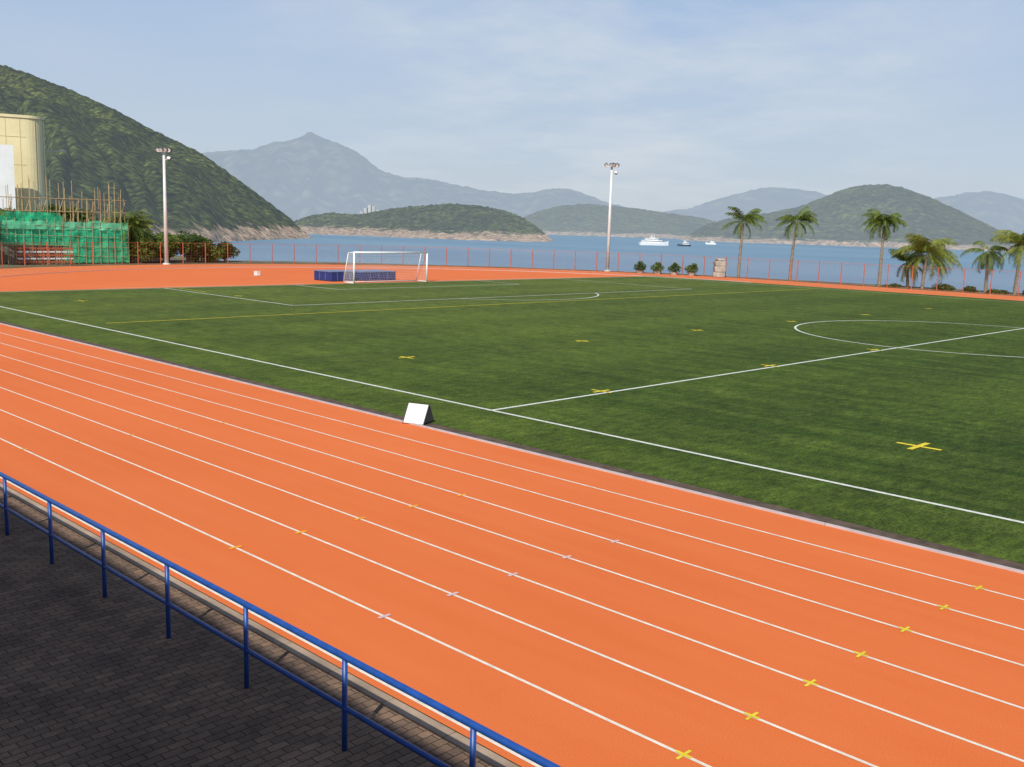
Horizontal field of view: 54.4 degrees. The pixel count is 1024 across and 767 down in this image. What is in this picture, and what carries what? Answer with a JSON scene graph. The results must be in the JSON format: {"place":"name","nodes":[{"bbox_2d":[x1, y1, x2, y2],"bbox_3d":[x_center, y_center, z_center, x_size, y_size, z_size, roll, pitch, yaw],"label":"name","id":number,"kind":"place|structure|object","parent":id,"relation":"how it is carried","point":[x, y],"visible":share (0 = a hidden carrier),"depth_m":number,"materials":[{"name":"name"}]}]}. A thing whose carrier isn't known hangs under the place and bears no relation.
{"place":"outdoors","nodes":[
{"label":"outdoors","id":0,"kind":"place"},
{"bbox_2d":[0,235,105,262],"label":"walls","id":1,"kind":"structure","parent":0,"point":[6,253],"depth_m":102.34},
{"bbox_2d":[0,65,312,241],"bbox_3d":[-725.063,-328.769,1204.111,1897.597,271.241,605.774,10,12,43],"label":"headland hill","id":2,"kind":"structure","parent":0,"point":[102,145],"depth_m":852.95,"materials":[{"name":"green plant"}]},
{"bbox_2d":[0,490,491,766],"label":"paved walkway","id":3,"kind":"structure","parent":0,"point":[90,676],"depth_m":11.05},
{"bbox_2d":[0,472,560,766],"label":"blue railing","id":4,"kind":"object","parent":3,"relation":"on","point":[475,727],"visible":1,"depth_m":10.65,"materials":[{"name":"metal"}]},
{"bbox_2d":[202,132,623,220],"bbox_3d":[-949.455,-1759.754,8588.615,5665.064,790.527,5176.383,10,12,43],"label":"distant mountain range","id":5,"kind":"structure","parent":0,"point":[308,174],"depth_m":8116.45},
{"bbox_2d":[293,203,551,241],"bbox_3d":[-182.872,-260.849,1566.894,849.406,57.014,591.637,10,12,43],"label":"wooded peninsula","id":6,"kind":"object","parent":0,"point":[456,221],"visible":0.87,"depth_m":1437.23},
{"bbox_2d":[360,205,379,213],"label":"village buildings","id":7,"kind":"structure","parent":6,"relation":"on","point":[370,208],"depth_m":1821.24,"materials":[{"name":"white concrete"}]},
{"bbox_2d":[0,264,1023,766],"bbox_3d":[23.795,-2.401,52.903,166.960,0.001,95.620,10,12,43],"label":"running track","id":8,"kind":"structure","parent":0,"point":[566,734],"depth_m":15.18,"materials":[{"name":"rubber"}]},
{"bbox_2d":[254,271,260,275],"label":"equipment box","id":9,"kind":"object","parent":8,"relation":"on","point":[256,273],"visible":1,"depth_m":91.61,"materials":[{"name":"white plastic"}]},
{"bbox_2d":[313,270,355,280],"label":"jump mat","id":10,"kind":"object","parent":8,"relation":"on","point":[329,275],"visible":0.9,"depth_m":86.96,"materials":[{"name":"blue plastic"}]},
{"bbox_2d":[349,269,395,280],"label":"jump mat","id":11,"kind":"object","parent":8,"relation":"on","point":[370,275],"visible":0.72,"depth_m":89.60,"materials":[{"name":"blue plastic"}]},
{"bbox_2d":[402,402,433,424],"bbox_3d":[-2.449,0.782,26.120,0.626,0.513,0.641,5,10,22],"label":"frame sign board","id":12,"kind":"object","parent":8,"relation":"on","point":[420,414],"visible":1,"depth_m":25.99,"materials":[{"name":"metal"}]},
{"bbox_2d":[19,422,984,758],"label":"lane marks","id":13,"kind":"object","parent":8,"relation":"on","point":[613,542],"visible":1,"depth_m":13.23,"materials":[{"name":"yellow paint"}]},
{"bbox_2d":[0,264,1023,766],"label":"lane lines","id":14,"kind":"object","parent":8,"relation":"on","point":[508,572],"visible":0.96,"depth_m":14.59,"materials":[{"name":"white paint"}]},
{"bbox_2d":[0,321,1023,569],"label":"drain channel","id":15,"kind":"object","parent":8,"relation":"on","point":[826,519],"depth_m":21.22,"materials":[{"name":"grey concrete"}]},
{"bbox_2d":[0,267,1023,573],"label":"track inner kerb","id":16,"kind":"structure","parent":8,"relation":"on","point":[564,459],"depth_m":21.98,"materials":[{"name":"metal"}]},
{"bbox_2d":[633,260,646,272],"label":"potted shrub","id":17,"kind":"object","parent":8,"relation":"on","point":[640,266],"visible":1,"depth_m":121.15,"materials":[{"name":"green plant"}]},
{"bbox_2d":[650,262,664,273],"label":"potted shrub","id":18,"kind":"object","parent":8,"relation":"on","point":[657,269],"visible":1,"depth_m":120.30,"materials":[{"name":"green plant"}]},
{"bbox_2d":[667,262,681,274],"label":"potted shrub","id":19,"kind":"object","parent":8,"relation":"on","point":[673,267],"visible":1,"depth_m":119.47,"materials":[{"name":"green plant"}]},
{"bbox_2d":[713,258,725,277],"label":"stone marker","id":20,"kind":"object","parent":8,"relation":"on","point":[719,268],"visible":1,"depth_m":116.28,"materials":[{"name":"beige stone"}]},
{"bbox_2d":[0,276,1023,563],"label":"football pitch turf","id":21,"kind":"structure","parent":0,"point":[848,418],"depth_m":37.39,"materials":[{"name":"green plant"}]},
{"bbox_2d":[343,252,427,283],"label":"football goal","id":22,"kind":"object","parent":21,"relation":"on","point":[365,253],"visible":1,"depth_m":87.43,"materials":[{"name":"white paint"}]},
{"bbox_2d":[78,288,941,449],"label":"yellow pitch markings","id":23,"kind":"object","parent":21,"relation":"on","point":[919,445],"visible":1,"depth_m":46.20,"materials":[{"name":"paint"}]},
{"bbox_2d":[0,276,1023,522],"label":"pitch markings","id":24,"kind":"object","parent":21,"relation":"on","point":[630,388],"visible":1,"depth_m":32.02,"materials":[{"name":"white paint"}]},
{"bbox_2d":[0,256,1023,766],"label":"ground","id":25,"kind":"structure","parent":0,"point":[172,260],"depth_m":109.98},
{"bbox_2d":[0,208,8,228],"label":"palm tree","id":26,"kind":"object","parent":25,"relation":"on","point":[3,213],"visible":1,"depth_m":95.57,"materials":[{"name":"green plant"}]},
{"bbox_2d":[0,144,15,209],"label":"stair block","id":27,"kind":"structure","parent":25,"relation":"on","point":[6,167],"depth_m":136.97,"materials":[{"name":"white concrete"}]},
{"bbox_2d":[0,116,46,211],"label":"building","id":28,"kind":"structure","parent":25,"relation":"on","point":[27,153],"depth_m":146.22,"materials":[{"name":"beige concrete"}]},
{"bbox_2d":[0,113,44,120],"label":"parapet","id":29,"kind":"structure","parent":28,"relation":"attached to","point":[22,116],"depth_m":144.90,"materials":[{"name":"beige concrete"}]},
{"bbox_2d":[0,117,45,209],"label":"cladding joints","id":30,"kind":"object","parent":28,"relation":"attached to","point":[21,161],"visible":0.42,"depth_m":146.49,"materials":[{"name":"grey metal"}]},
{"bbox_2d":[17,247,73,264],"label":"site barrier","id":31,"kind":"object","parent":25,"relation":"on","point":[42,255],"visible":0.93,"depth_m":100.69,"materials":[{"name":"orange paint"}]},
{"bbox_2d":[0,177,128,263],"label":"bamboo poles","id":32,"kind":"object","parent":25,"relation":"on","point":[64,211],"visible":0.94,"depth_m":103.08,"materials":[{"name":"brown wood"}]},
{"bbox_2d":[0,210,128,262],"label":"green netting","id":33,"kind":"object","parent":32,"relation":"attached to","point":[27,222],"visible":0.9,"depth_m":103.19,"materials":[{"name":"green fabric"}]},
{"bbox_2d":[36,203,97,222],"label":"broadleaf tree","id":34,"kind":"object","parent":25,"relation":"on","point":[82,215],"visible":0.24,"depth_m":117.27,"materials":[{"name":"green plant"}]},
{"bbox_2d":[101,211,157,262],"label":"palm tree","id":35,"kind":"object","parent":25,"relation":"on","point":[136,222],"visible":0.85,"depth_m":109.26,"materials":[{"name":"green plant"}]},
{"bbox_2d":[128,234,155,262],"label":"roadside shrub","id":36,"kind":"object","parent":25,"relation":"on","point":[147,242],"visible":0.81,"depth_m":109.42,"materials":[{"name":"green plant"}]},
{"bbox_2d":[130,225,154,261],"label":"shrub","id":37,"kind":"object","parent":25,"relation":"on","point":[148,226],"visible":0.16,"depth_m":111.97,"materials":[{"name":"green plant"}]},
{"bbox_2d":[131,230,155,259],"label":"roadside shrub","id":38,"kind":"object","parent":25,"relation":"on","point":[150,236],"visible":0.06,"depth_m":114.54,"materials":[{"name":"green plant"}]},
{"bbox_2d":[155,147,171,264],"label":"floodlight mast","id":39,"kind":"object","parent":25,"relation":"on","point":[164,150],"visible":0.9,"depth_m":107.53,"materials":[{"name":"metal"}]},
{"bbox_2d":[150,232,179,260],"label":"roadside shrub","id":40,"kind":"object","parent":25,"relation":"on","point":[158,236],"visible":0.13,"depth_m":115.88,"materials":[{"name":"green plant"}]},
{"bbox_2d":[152,236,181,262],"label":"roadside shrub","id":41,"kind":"object","parent":25,"relation":"on","point":[171,242],"visible":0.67,"depth_m":112.05,"materials":[{"name":"green plant"}]},
{"bbox_2d":[173,233,208,262],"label":"roadside shrub","id":42,"kind":"object","parent":25,"relation":"on","point":[195,245],"visible":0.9,"depth_m":114.56,"materials":[{"name":"green plant"}]},
{"bbox_2d":[174,231,215,258],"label":"roadside shrub","id":43,"kind":"object","parent":25,"relation":"on","point":[209,243],"visible":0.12,"depth_m":117.58,"materials":[{"name":"green plant"}]},
{"bbox_2d":[199,237,230,262],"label":"roadside shrub","id":44,"kind":"object","parent":25,"relation":"on","point":[209,259],"visible":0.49,"depth_m":116.79,"materials":[{"name":"green plant"}]},
{"bbox_2d":[217,241,240,261],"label":"roadside shrub","id":45,"kind":"object","parent":25,"relation":"on","point":[233,251],"visible":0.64,"depth_m":118.95,"materials":[{"name":"green plant"}]},
{"bbox_2d":[0,483,518,766],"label":"concrete kerb","id":46,"kind":"structure","parent":25,"relation":"on","point":[483,754],"depth_m":12.09,"materials":[{"name":"grey concrete"}]},
{"bbox_2d":[1,242,1023,295],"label":"boundary fence","id":47,"kind":"object","parent":25,"relation":"on","point":[359,261],"visible":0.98,"depth_m":111.95,"materials":[{"name":"brown metal"}]},
{"bbox_2d":[604,163,619,271],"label":"floodlight mast","id":48,"kind":"object","parent":25,"relation":"on","point":[612,165],"visible":0.96,"depth_m":123.71,"materials":[{"name":"metal"}]},
{"bbox_2d":[684,263,697,275],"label":"potted shrub","id":49,"kind":"object","parent":25,"relation":"on","point":[691,271],"visible":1,"depth_m":118.91,"materials":[{"name":"green plant"}]},
{"bbox_2d":[721,206,766,276],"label":"palm tree","id":50,"kind":"object","parent":25,"relation":"on","point":[749,218],"visible":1,"depth_m":118.22,"materials":[{"name":"green plant"}]},
{"bbox_2d":[775,206,818,279],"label":"palm tree","id":51,"kind":"object","parent":25,"relation":"on","point":[806,218],"visible":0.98,"depth_m":114.95,"materials":[{"name":"green plant"}]},
{"bbox_2d":[861,209,906,285],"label":"palm tree","id":52,"kind":"object","parent":25,"relation":"on","point":[881,220],"visible":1,"depth_m":107.04,"materials":[{"name":"green plant"}]},
{"bbox_2d":[879,283,901,287],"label":"waterfront shrub","id":53,"kind":"object","parent":25,"relation":"on","point":[893,285],"visible":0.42,"depth_m":105.55,"materials":[{"name":"green plant"}]},
{"bbox_2d":[889,249,928,287],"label":"palm tree","id":54,"kind":"object","parent":25,"relation":"on","point":[905,255],"visible":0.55,"depth_m":106.76,"materials":[{"name":"green plant"}]},
{"bbox_2d":[892,233,962,288],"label":"palm tree","id":55,"kind":"object","parent":25,"relation":"on","point":[920,245],"visible":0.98,"depth_m":103.25,"materials":[{"name":"green plant"}]},
{"bbox_2d":[932,283,955,290],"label":"waterfront shrub","id":56,"kind":"object","parent":25,"relation":"on","point":[945,286],"visible":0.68,"depth_m":102.53,"materials":[{"name":"green plant"}]},
{"bbox_2d":[963,286,978,291],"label":"waterfront shrub","id":57,"kind":"object","parent":25,"relation":"on","point":[970,289],"visible":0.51,"depth_m":101.22,"materials":[{"name":"green plant"}]},
{"bbox_2d":[960,241,1008,291],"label":"palm tree","id":58,"kind":"object","parent":25,"relation":"on","point":[988,257],"visible":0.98,"depth_m":100.58,"materials":[{"name":"green plant"}]},
{"bbox_2d":[985,289,1008,293],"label":"waterfront shrub","id":59,"kind":"object","parent":25,"relation":"on","point":[1001,291],"visible":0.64,"depth_m":98.95,"materials":[{"name":"green plant"}]},
{"bbox_2d":[990,230,1023,294],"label":"palm tree","id":60,"kind":"object","parent":25,"relation":"on","point":[1015,238],"visible":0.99,"depth_m":98.02,"materials":[{"name":"green plant"}]},
{"bbox_2d":[0,0,1023,211],"label":"sky","id":61,"kind":"structure","parent":0,"point":[696,102],"materials":[{"name":"blue"}]},
{"bbox_2d":[175,234,1023,292],"bbox_3d":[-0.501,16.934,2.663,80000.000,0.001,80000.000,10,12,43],"label":"sea","id":62,"kind":"structure","parent":0,"point":[589,246],"depth_m":642.54,"materials":[{"name":"liquid"}]},
{"bbox_2d":[639,236,668,245],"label":"passenger ferry","id":63,"kind":"object","parent":62,"relation":"on","point":[651,240],"visible":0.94,"depth_m":1198.09,"materials":[{"name":"white metal"}]},
{"bbox_2d":[677,241,690,245],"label":"fishing boat","id":64,"kind":"object","parent":62,"relation":"on","point":[685,243],"visible":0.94,"depth_m":1201.23,"materials":[{"name":"white metal"}]},
{"bbox_2d":[523,204,715,238],"bbox_3d":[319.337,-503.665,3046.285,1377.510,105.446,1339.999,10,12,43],"label":"hazy wooded hill","id":65,"kind":"structure","parent":0,"point":[583,220],"depth_m":2905.93,"materials":[{"name":"plant"}]},
{"bbox_2d":[664,187,1023,234],"bbox_3d":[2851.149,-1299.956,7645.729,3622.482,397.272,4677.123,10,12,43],"label":"distant island range","id":66,"kind":"structure","parent":0,"point":[1001,211],"depth_m":7391.95,"materials":[{"name":"grey"}]},
{"bbox_2d":[680,184,1023,251],"bbox_3d":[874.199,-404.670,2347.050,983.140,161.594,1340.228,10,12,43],"label":"island hill","id":67,"kind":"structure","parent":0,"point":[840,221],"depth_m":2167.94,"materials":[{"name":"green plant"}]}
]}

